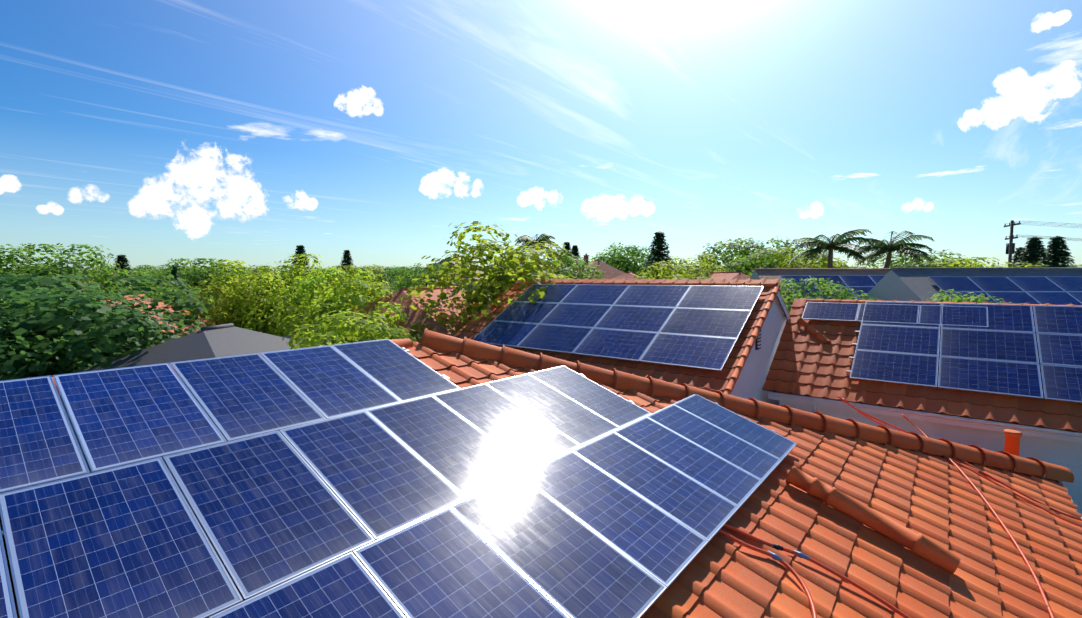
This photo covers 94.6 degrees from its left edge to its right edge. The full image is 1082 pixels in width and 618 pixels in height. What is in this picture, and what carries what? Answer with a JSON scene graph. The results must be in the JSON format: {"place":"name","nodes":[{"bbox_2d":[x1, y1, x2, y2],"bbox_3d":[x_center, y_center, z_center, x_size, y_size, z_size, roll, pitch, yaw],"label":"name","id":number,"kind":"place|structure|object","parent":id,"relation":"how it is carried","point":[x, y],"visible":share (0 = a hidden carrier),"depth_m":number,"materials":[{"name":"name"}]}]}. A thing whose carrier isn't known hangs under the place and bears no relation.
{"place":"outdoors","nodes":[
{"label":"outdoors","id":0,"kind":"place"},
{"bbox_2d":[72,323,300,372],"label":"roof","id":1,"kind":"structure","parent":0,"point":[221,340],"depth_m":16.21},
{"bbox_2d":[0,0,1081,272],"label":"sky","id":2,"kind":"structure","parent":0,"point":[149,132],"materials":[{"name":"blue"}]},
{"bbox_2d":[567,253,637,278],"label":"roof","id":3,"kind":"structure","parent":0,"point":[610,272],"depth_m":64.06,"materials":[{"name":"tile"}]},
{"bbox_2d":[730,292,789,405],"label":"wall","id":4,"kind":"structure","parent":0,"point":[750,381],"depth_m":14.85,"materials":[{"name":"white paint"}]},
{"bbox_2d":[453,278,780,392],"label":"neighbour roof tiles","id":5,"kind":"object","parent":4,"relation":"on","point":[709,380],"visible":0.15,"depth_m":14.54,"materials":[{"name":"orange tile"}]},
{"bbox_2d":[472,321,538,346],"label":"solar panel","id":6,"kind":"object","parent":5,"relation":"on","point":[510,334],"visible":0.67,"depth_m":18.02,"materials":[{"name":"glass"}]},
{"bbox_2d":[493,301,558,323],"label":"solar panel","id":7,"kind":"object","parent":5,"relation":"on","point":[529,312],"visible":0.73,"depth_m":18.91,"materials":[{"name":"glass"}]},
{"bbox_2d":[515,284,577,302],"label":"solar panel","id":8,"kind":"object","parent":5,"relation":"on","point":[557,293],"visible":0.79,"depth_m":19.75,"materials":[{"name":"glass"}]},
{"bbox_2d":[517,324,592,353],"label":"solar panel","id":9,"kind":"object","parent":5,"relation":"on","point":[560,339],"visible":0.85,"depth_m":16.57,"materials":[{"name":"blue glass"}]},
{"bbox_2d":[540,303,611,327],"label":"solar panel","id":10,"kind":"object","parent":5,"relation":"on","point":[578,315],"visible":0.85,"depth_m":17.47,"materials":[{"name":"blue glass"}]},
{"bbox_2d":[560,284,629,305],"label":"solar panel","id":11,"kind":"object","parent":5,"relation":"on","point":[591,294],"visible":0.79,"depth_m":18.36,"materials":[{"name":"blue glass"}]},
{"bbox_2d":[573,328,657,361],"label":"solar panel","id":12,"kind":"object","parent":5,"relation":"on","point":[619,344],"visible":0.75,"depth_m":15.11,"materials":[{"name":"blue glass"}]},
{"bbox_2d":[594,305,675,332],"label":"solar panel","id":13,"kind":"object","parent":5,"relation":"on","point":[640,318],"visible":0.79,"depth_m":16.02,"materials":[{"name":"blue glass"}]},
{"bbox_2d":[614,285,690,307],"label":"solar panel","id":14,"kind":"object","parent":5,"relation":"on","point":[670,296],"visible":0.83,"depth_m":16.91,"materials":[{"name":"blue glass"}]},
{"bbox_2d":[526,281,789,394],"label":"roof ridge tiles","id":15,"kind":"object","parent":5,"relation":"on","point":[749,345],"visible":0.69,"depth_m":15.05,"materials":[{"name":"orange tile"}]},
{"bbox_2d":[640,333,736,370],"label":"solar panel","id":16,"kind":"object","parent":5,"relation":"on","point":[702,352],"visible":0.88,"depth_m":13.66,"materials":[{"name":"blue glass"}]},
{"bbox_2d":[659,308,750,338],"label":"solar panel","id":17,"kind":"object","parent":5,"relation":"on","point":[710,322],"visible":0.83,"depth_m":14.56,"materials":[{"name":"blue glass"}]},
{"bbox_2d":[676,285,763,310],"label":"solar panel","id":18,"kind":"object","parent":5,"relation":"on","point":[745,298],"visible":0.92,"depth_m":15.45,"materials":[{"name":"blue glass"}]},
{"bbox_2d":[767,392,1081,516],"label":"wall","id":19,"kind":"structure","parent":0,"point":[1059,447],"depth_m":11.96,"materials":[{"name":"white paint"}]},
{"bbox_2d":[762,298,1081,432],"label":"neighbour roof tiles","id":20,"kind":"object","parent":19,"relation":"on","point":[806,362],"visible":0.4,"depth_m":13.50,"materials":[{"name":"orange tile"}]},
{"bbox_2d":[802,302,859,321],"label":"solar panel","id":21,"kind":"object","parent":20,"relation":"on","point":[831,311],"visible":0.98,"depth_m":16.00,"materials":[{"name":"glass"}]},
{"bbox_2d":[856,303,918,323],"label":"solar panel","id":22,"kind":"object","parent":20,"relation":"on","point":[894,312],"visible":0.94,"depth_m":15.06,"materials":[{"name":"glass"}]},
{"bbox_2d":[850,350,938,387],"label":"solar panel","id":23,"kind":"object","parent":20,"relation":"on","point":[909,369],"visible":1,"depth_m":13.39,"materials":[{"name":"blue glass"}]},
{"bbox_2d":[856,324,939,355],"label":"solar panel","id":24,"kind":"object","parent":20,"relation":"on","point":[906,340],"visible":0.94,"depth_m":14.11,"materials":[{"name":"blue glass"}]},
{"bbox_2d":[861,301,941,327],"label":"solar panel","id":25,"kind":"object","parent":20,"relation":"on","point":[863,322],"visible":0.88,"depth_m":14.79,"materials":[{"name":"glass"}]},
{"bbox_2d":[797,299,1073,342],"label":"roof ridge tiles","id":26,"kind":"object","parent":20,"relation":"on","point":[814,331],"visible":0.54,"depth_m":15.65,"materials":[{"name":"tile"}]},
{"bbox_2d":[918,305,987,326],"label":"solar panel","id":27,"kind":"object","parent":20,"relation":"on","point":[931,312],"visible":0.88,"depth_m":14.10,"materials":[{"name":"glass"}]},
{"bbox_2d":[941,303,1034,332],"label":"solar panel","id":28,"kind":"object","parent":20,"relation":"on","point":[1012,318],"visible":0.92,"depth_m":13.43,"materials":[{"name":"blue glass"}]},
{"bbox_2d":[940,328,1038,363],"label":"solar panel","id":29,"kind":"object","parent":20,"relation":"on","point":[1021,347],"visible":0.88,"depth_m":12.92,"materials":[{"name":"blue glass"}]},
{"bbox_2d":[938,356,1042,398],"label":"solar panel","id":30,"kind":"object","parent":20,"relation":"on","point":[1019,379],"visible":1,"depth_m":12.19,"materials":[{"name":"blue glass"}]},
{"bbox_2d":[1033,305,1081,334],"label":"solar panel","id":31,"kind":"object","parent":20,"relation":"on","point":[1067,320],"visible":0.94,"depth_m":12.80,"materials":[{"name":"blue glass"}]},
{"bbox_2d":[1036,333,1081,366],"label":"solar panel","id":32,"kind":"object","parent":20,"relation":"on","point":[1061,349],"visible":0.87,"depth_m":12.12,"materials":[{"name":"blue glass"}]},
{"bbox_2d":[1040,364,1081,402],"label":"solar panel","id":33,"kind":"object","parent":20,"relation":"on","point":[1062,383],"visible":0.87,"depth_m":11.44,"materials":[{"name":"blue glass"}]},
{"label":"ground surface","id":34,"kind":"structure","parent":0,"visible":0},
{"bbox_2d":[0,243,144,302],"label":"round tree","id":35,"kind":"object","parent":34,"relation":"on","point":[53,269],"visible":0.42,"depth_m":36.77,"materials":[{"name":"green plant"}]},
{"bbox_2d":[0,290,154,380],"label":"dark round tree","id":36,"kind":"object","parent":34,"relation":"on","point":[30,337],"visible":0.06,"depth_m":16.67,"materials":[{"name":"green plant"}]},
{"bbox_2d":[0,274,212,380],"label":"dark round tree","id":37,"kind":"object","parent":34,"relation":"on","point":[127,327],"visible":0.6,"depth_m":15.85,"materials":[{"name":"green plant"}]},
{"bbox_2d":[112,255,138,294],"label":"conifer tree","id":38,"kind":"object","parent":34,"relation":"on","point":[122,261],"visible":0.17,"depth_m":53.19,"materials":[{"name":"green plant"}]},
{"bbox_2d":[31,294,224,342],"bbox_3d":[-19.805,2.493,23.886,7.900,6.258,8.900,-1,4,-21],"label":"flowering bush","id":39,"kind":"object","parent":34,"relation":"on","point":[160,305],"depth_m":24.41,"materials":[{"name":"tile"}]},
{"bbox_2d":[130,283,229,321],"bbox_3d":[-21.602,1.909,28.762,7.645,6.852,6.596,-1,4,-21],"label":"flowering bush","id":40,"kind":"object","parent":34,"relation":"on","point":[175,291],"visible":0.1,"depth_m":28.58,"materials":[{"name":"green plant"}]},
{"bbox_2d":[146,258,251,306],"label":"round tree","id":41,"kind":"object","parent":34,"relation":"on","point":[194,278],"visible":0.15,"depth_m":55.84,"materials":[{"name":"green plant"}]},
{"bbox_2d":[180,259,284,330],"bbox_3d":[-16.188,1.338,27.734,5.764,8.116,6.639,2,4,28],"label":"tree","id":42,"kind":"object","parent":34,"relation":"on","point":[233,286],"visible":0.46,"depth_m":26.13,"materials":[{"name":"green plant"}]},
{"bbox_2d":[226,274,320,336],"bbox_3d":[-14.110,1.821,26.513,4.878,7.298,5.619,-3,5,-45],"label":"bush","id":43,"kind":"object","parent":34,"relation":"on","point":[265,323],"visible":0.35,"depth_m":25.35,"materials":[{"name":"green plant"}]},
{"bbox_2d":[220,254,339,332],"bbox_3d":[-15.245,0.937,30.242,6.476,8.612,7.459,0,4,7],"label":"tree","id":44,"kind":"object","parent":34,"relation":"on","point":[295,269],"visible":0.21,"depth_m":29.80,"materials":[{"name":"green plant"}]},
{"bbox_2d":[270,265,394,345],"bbox_3d":[-9.720,1.759,23.977,6.500,7.751,5.747,3,5,41],"label":"bush","id":45,"kind":"object","parent":34,"relation":"on","point":[345,300],"visible":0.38,"depth_m":22.83,"materials":[{"name":"green plant"}]},
{"bbox_2d":[282,301,416,349],"bbox_3d":[-6.816,2.873,17.951,5.933,6.244,5.812,-1,4,-20],"label":"bush","id":46,"kind":"object","parent":34,"relation":"on","point":[363,333],"visible":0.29,"depth_m":16.92,"materials":[{"name":"green plant"}]},
{"bbox_2d":[316,265,392,309],"bbox_3d":[-14.238,0.688,38.398,7.820,8.117,7.317,-3,4,-36],"label":"tree","id":47,"kind":"object","parent":34,"relation":"on","point":[381,272],"visible":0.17,"depth_m":37.63,"materials":[{"name":"green plant"}]},
{"bbox_2d":[284,286,479,345],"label":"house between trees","id":48,"kind":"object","parent":34,"relation":"on","point":[413,315],"visible":0.04,"depth_m":22.67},
{"bbox_2d":[368,315,429,343],"bbox_3d":[-5.885,2.974,21.327,4.656,5.627,4.753,3,5,44],"label":"wide lime tree","id":49,"kind":"object","parent":34,"relation":"on","point":[414,326],"visible":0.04,"depth_m":20.64,"materials":[{"name":"green plant"}]},
{"bbox_2d":[394,263,456,291],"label":"round tree","id":50,"kind":"object","parent":34,"relation":"on","point":[417,282],"visible":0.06,"depth_m":63.40,"materials":[{"name":"green plant"}]},
{"bbox_2d":[399,221,584,332],"bbox_3d":[-1.735,0.793,24.085,8.873,9.654,10.219,2,4,30],"label":"tree","id":51,"kind":"object","parent":34,"relation":"on","point":[512,268],"visible":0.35,"depth_m":21.72,"materials":[{"name":"green plant"}]},
{"bbox_2d":[514,234,561,256],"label":"palm tree","id":52,"kind":"object","parent":34,"relation":"on","point":[544,237],"visible":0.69,"depth_m":73.92,"materials":[{"name":"green plant"}]},
{"bbox_2d":[503,249,605,278],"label":"round tree","id":53,"kind":"object","parent":34,"relation":"on","point":[572,267],"visible":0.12,"depth_m":47.90,"materials":[{"name":"green plant"}]},
{"bbox_2d":[579,242,656,276],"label":"round tree","id":54,"kind":"object","parent":34,"relation":"on","point":[617,259],"visible":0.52,"depth_m":85.32,"materials":[{"name":"green plant"}]},
{"bbox_2d":[642,231,675,278],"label":"conifer tree","id":55,"kind":"object","parent":34,"relation":"on","point":[658,242],"visible":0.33,"depth_m":59.50,"materials":[{"name":"green plant"}]},
{"bbox_2d":[634,260,714,279],"bbox_3d":[10.705,0.488,38.712,8.949,8.476,8.767,-2,4,-27],"label":"wide lime tree","id":56,"kind":"object","parent":34,"relation":"on","point":[676,275],"visible":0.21,"depth_m":37.51,"materials":[{"name":"green plant"}]},
{"bbox_2d":[652,253,730,276],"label":"wide lime tree","id":57,"kind":"object","parent":34,"relation":"on","point":[703,260],"visible":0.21,"depth_m":61.44,"materials":[{"name":"green plant"}]},
{"bbox_2d":[698,271,750,279],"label":"red house","id":58,"kind":"structure","parent":34,"relation":"on","point":[731,275],"depth_m":53.67,"materials":[{"name":"brick"}]},
{"bbox_2d":[697,236,812,275],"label":"round tree","id":59,"kind":"object","parent":34,"relation":"on","point":[745,250],"visible":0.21,"depth_m":75.42,"materials":[{"name":"green plant"}]},
{"bbox_2d":[723,247,846,275],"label":"bush","id":60,"kind":"object","parent":34,"relation":"on","point":[760,262],"visible":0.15,"depth_m":61.89,"materials":[{"name":"green plant"}]},
{"bbox_2d":[772,247,852,267],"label":"bush","id":61,"kind":"object","parent":34,"relation":"on","point":[808,264],"visible":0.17,"depth_m":56.16,"materials":[{"name":"green plant"}]},
{"bbox_2d":[750,268,890,308],"bbox_3d":[23.342,1.052,34.999,16.900,7.779,7.300,0,4,0],"label":"roof","id":62,"kind":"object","parent":34,"relation":"on","point":[766,273],"visible":0.04,"depth_m":34.61,"materials":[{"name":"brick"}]},
{"bbox_2d":[809,275,847,286],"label":"solar panel","id":63,"kind":"object","parent":62,"relation":"attached to","point":[835,278],"visible":0.67,"depth_m":33.65,"materials":[{"name":"blue glass"}]},
{"bbox_2d":[839,275,875,286],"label":"solar panel","id":64,"kind":"object","parent":62,"relation":"on","point":[858,280],"visible":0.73,"depth_m":33.55,"materials":[{"name":"blue glass"}]},
{"bbox_2d":[774,278,877,312],"bbox_3d":[16.157,1.720,29.565,7.550,7.131,7.549,0,4,-5],"label":"bush","id":65,"kind":"object","parent":34,"relation":"on","point":[825,291],"visible":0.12,"depth_m":28.24,"materials":[{"name":"green plant"}]},
{"bbox_2d":[788,229,873,267],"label":"palm tree","id":66,"kind":"object","parent":34,"relation":"on","point":[839,242],"visible":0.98,"depth_m":42.81,"materials":[{"name":"green plant"}]},
{"bbox_2d":[847,231,934,267],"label":"palm tree","id":67,"kind":"object","parent":34,"relation":"on","point":[880,247],"visible":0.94,"depth_m":41.49,"materials":[{"name":"green plant"}]},
{"bbox_2d":[854,249,980,267],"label":"round tree","id":68,"kind":"object","parent":34,"relation":"on","point":[901,261],"visible":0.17,"depth_m":70.77,"materials":[{"name":"green plant"}]},
{"bbox_2d":[920,289,1019,303],"bbox_3d":[17.430,2.462,21.377,4.941,6.649,5.726,-1,4,-9],"label":"bush","id":69,"kind":"object","parent":34,"relation":"on","point":[976,299],"visible":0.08,"depth_m":20.53,"materials":[{"name":"green plant"}]},
{"bbox_2d":[862,267,1081,301],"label":"roof","id":70,"kind":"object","parent":34,"relation":"on","point":[906,283],"visible":0.04,"depth_m":26.25,"materials":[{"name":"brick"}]},
{"bbox_2d":[928,277,983,291],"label":"solar panel","id":71,"kind":"object","parent":70,"relation":"on","point":[959,284],"visible":0.92,"depth_m":25.27,"materials":[{"name":"blue glass"}]},
{"bbox_2d":[968,277,1024,291],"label":"solar panel","id":72,"kind":"object","parent":70,"relation":"on","point":[995,284],"visible":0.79,"depth_m":25.27,"materials":[{"name":"blue glass"}]},
{"bbox_2d":[985,292,1039,303],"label":"solar panel","id":73,"kind":"object","parent":70,"relation":"on","point":[1017,297],"visible":0.5,"depth_m":24.41,"materials":[{"name":"blue glass"}]},
{"bbox_2d":[1007,277,1065,291],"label":"solar panel","id":74,"kind":"object","parent":70,"relation":"on","point":[1035,284],"visible":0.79,"depth_m":25.27,"materials":[{"name":"blue glass"}]},
{"bbox_2d":[1026,292,1081,304],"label":"solar panel","id":75,"kind":"object","parent":70,"relation":"on","point":[1059,298],"visible":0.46,"depth_m":24.35,"materials":[{"name":"blue glass"}]},
{"bbox_2d":[1046,277,1081,291],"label":"solar panel","id":76,"kind":"object","parent":70,"relation":"on","point":[1070,284],"visible":0.81,"depth_m":25.33,"materials":[{"name":"blue glass"}]},
{"bbox_2d":[928,257,1047,266],"bbox_3d":[33.007,0.398,38.043,9.898,8.742,9.261,-3,5,-44],"label":"wide lime tree","id":77,"kind":"object","parent":34,"relation":"on","point":[955,262],"visible":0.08,"depth_m":37.52,"materials":[{"name":"green plant"}]},
{"bbox_2d":[1014,237,1052,266],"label":"conifer tree","id":78,"kind":"object","parent":34,"relation":"on","point":[1033,250],"visible":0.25,"depth_m":49.29,"materials":[{"name":"green plant"}]},
{"bbox_2d":[1004,220,1081,266],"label":"utility pole with wires","id":79,"kind":"object","parent":34,"relation":"on","point":[1010,248],"visible":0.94,"depth_m":42.01,"materials":[{"name":"brown wood"}]},
{"bbox_2d":[1041,236,1076,266],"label":"conifer tree","id":80,"kind":"object","parent":34,"relation":"on","point":[1060,257],"visible":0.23,"depth_m":49.51,"materials":[{"name":"green plant"}]},
{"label":"house walls","id":81,"kind":"object","parent":34,"relation":"on","visible":0},
{"bbox_2d":[0,342,1081,617],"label":"roof tiles","id":82,"kind":"object","parent":81,"relation":"on","point":[936,500],"visible":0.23,"depth_m":6.05,"materials":[{"name":"ceramic"}]},
{"bbox_2d":[1,347,774,539],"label":"array mounting rails","id":83,"kind":"object","parent":82,"relation":"on","point":[448,378],"visible":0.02,"depth_m":7.44,"materials":[{"name":"silver metal"}]},
{"bbox_2d":[0,527,16,617],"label":"solar panel","id":84,"kind":"object","parent":83,"relation":"on","point":[7,607],"visible":1,"depth_m":2.83,"materials":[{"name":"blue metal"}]},
{"bbox_2d":[0,375,89,492],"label":"solar panel","id":85,"kind":"object","parent":83,"relation":"on","point":[39,444],"visible":0.88,"depth_m":3.98,"materials":[{"name":"blue glass"}]},
{"bbox_2d":[0,457,242,617],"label":"solar panel","id":86,"kind":"object","parent":83,"relation":"on","point":[129,541],"visible":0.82,"depth_m":3.23,"materials":[{"name":"blue glass"}]},
{"bbox_2d":[53,363,226,472],"bbox_3d":[-3.760,0.930,4.647,1.720,0.035,0.920,25,18,35],"label":"solar panel","id":87,"kind":"object","parent":83,"relation":"on","point":[117,417],"visible":0.9,"depth_m":4.54,"materials":[{"name":"blue glass"}]},
{"bbox_2d":[170,353,325,441],"bbox_3d":[-3.174,0.886,5.368,1.720,0.035,0.920,25,18,35],"label":"solar panel","id":88,"kind":"object","parent":83,"relation":"on","point":[242,396],"visible":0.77,"depth_m":5.28,"materials":[{"name":"blue glass"}]},
{"bbox_2d":[163,430,374,600],"bbox_3d":[-2.207,1.514,3.989,1.720,0.035,0.920,25,18,35],"label":"solar panel","id":89,"kind":"object","parent":83,"relation":"on","point":[270,510],"visible":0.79,"depth_m":3.87,"materials":[{"name":"blue glass"}]},
{"bbox_2d":[209,552,405,617],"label":"solar panel","id":90,"kind":"object","parent":83,"relation":"on","point":[347,585],"visible":1,"depth_m":3.29,"materials":[{"name":"blue glass"}]},
{"bbox_2d":[260,345,400,418],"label":"solar panel","id":91,"kind":"object","parent":83,"relation":"on","point":[328,381],"visible":0.88,"depth_m":6.01,"materials":[{"name":"blue glass"}]},
{"bbox_2d":[279,411,464,540],"bbox_3d":[-1.621,1.470,4.710,1.720,0.035,0.920,25,18,35],"label":"solar panel","id":92,"kind":"object","parent":83,"relation":"on","point":[377,478],"visible":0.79,"depth_m":4.61,"materials":[{"name":"blue glass"}]},
{"bbox_2d":[331,339,460,401],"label":"solar panel","id":93,"kind":"object","parent":83,"relation":"on","point":[397,371],"visible":0.81,"depth_m":6.74,"materials":[{"name":"blue glass"}]},
{"bbox_2d":[366,395,530,498],"bbox_3d":[-1.035,1.426,5.431,1.720,0.035,0.920,25,18,35],"label":"solar panel","id":94,"kind":"object","parent":83,"relation":"on","point":[465,459],"visible":0.85,"depth_m":5.34,"materials":[{"name":"glass"}]},
{"bbox_2d":[353,507,569,617],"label":"solar panel","id":95,"kind":"object","parent":83,"relation":"on","point":[448,562],"visible":0.92,"depth_m":3.70,"materials":[{"name":"blue glass"}]},
{"bbox_2d":[432,383,580,468],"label":"solar panel","id":96,"kind":"object","parent":83,"relation":"on","point":[527,438],"visible":0.83,"depth_m":6.07,"materials":[{"name":"glass"}]},
{"bbox_2d":[485,374,619,445],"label":"solar panel","id":97,"kind":"object","parent":83,"relation":"on","point":[576,422],"visible":0.81,"depth_m":6.80,"materials":[{"name":"glass"}]},
{"bbox_2d":[450,475,666,617],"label":"solar panel","id":98,"kind":"object","parent":83,"relation":"on","point":[566,562],"visible":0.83,"depth_m":4.20,"materials":[{"name":"blue glass"}]},
{"bbox_2d":[528,365,650,427],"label":"solar panel","id":99,"kind":"object","parent":83,"relation":"on","point":[608,405],"visible":0.85,"depth_m":7.53,"materials":[{"name":"blue glass"}]},
{"bbox_2d":[520,451,707,589],"bbox_3d":[0.700,1.997,4.998,1.720,0.035,0.920,25,18,35],"label":"solar panel","id":100,"kind":"object","parent":83,"relation":"on","point":[661,546],"visible":0.85,"depth_m":4.90,"materials":[{"name":"blue glass"}]},
{"bbox_2d":[572,432,738,542],"bbox_3d":[1.286,1.953,5.719,1.720,0.035,0.920,25,18,35],"label":"solar panel","id":101,"kind":"object","parent":83,"relation":"on","point":[707,514],"visible":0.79,"depth_m":5.63,"materials":[{"name":"blue glass"}]},
{"bbox_2d":[613,417,762,509],"bbox_3d":[1.871,1.909,6.440,1.720,0.035,0.920,25,18,35],"label":"solar panel","id":102,"kind":"object","parent":83,"relation":"on","point":[728,481],"visible":0.85,"depth_m":6.37,"materials":[{"name":"blue glass"}]},
{"bbox_2d":[646,404,781,482],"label":"solar panel","id":103,"kind":"object","parent":83,"relation":"on","point":[758,463],"visible":0.88,"depth_m":7.09,"materials":[{"name":"blue glass"}]},
{"bbox_2d":[674,394,796,461],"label":"solar panel","id":104,"kind":"object","parent":83,"relation":"on","point":[776,445],"visible":0.94,"depth_m":7.82,"materials":[{"name":"blue glass"}]},
{"bbox_2d":[786,466,960,573],"bbox_3d":[4.013,2.544,6.178,1.833,0.797,0.247,3,5,42],"label":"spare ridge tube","id":105,"kind":"object","parent":82,"relation":"on","point":[920,544],"visible":1,"depth_m":6.04,"materials":[{"name":"ceramic"}]},
{"bbox_2d":[719,396,1081,617],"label":"cables","id":106,"kind":"object","parent":82,"relation":"on","point":[774,556],"visible":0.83,"depth_m":5.35,"materials":[{"name":"red rubber"}]},
{"bbox_2d":[52,328,1073,544],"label":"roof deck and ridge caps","id":107,"kind":"structure","parent":81,"relation":"on","point":[786,414],"depth_m":8.88,"materials":[{"name":"ceramic"}]},
{"bbox_2d":[1003,429,1021,456],"bbox_3d":[9.676,2.818,10.254,0.440,0.620,0.440,3,5,39],"label":"roof vent pipe","id":108,"kind":"object","parent":107,"relation":"attached to","point":[1012,443],"visible":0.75,"depth_m":10.17,"materials":[{"name":"ceramic"}]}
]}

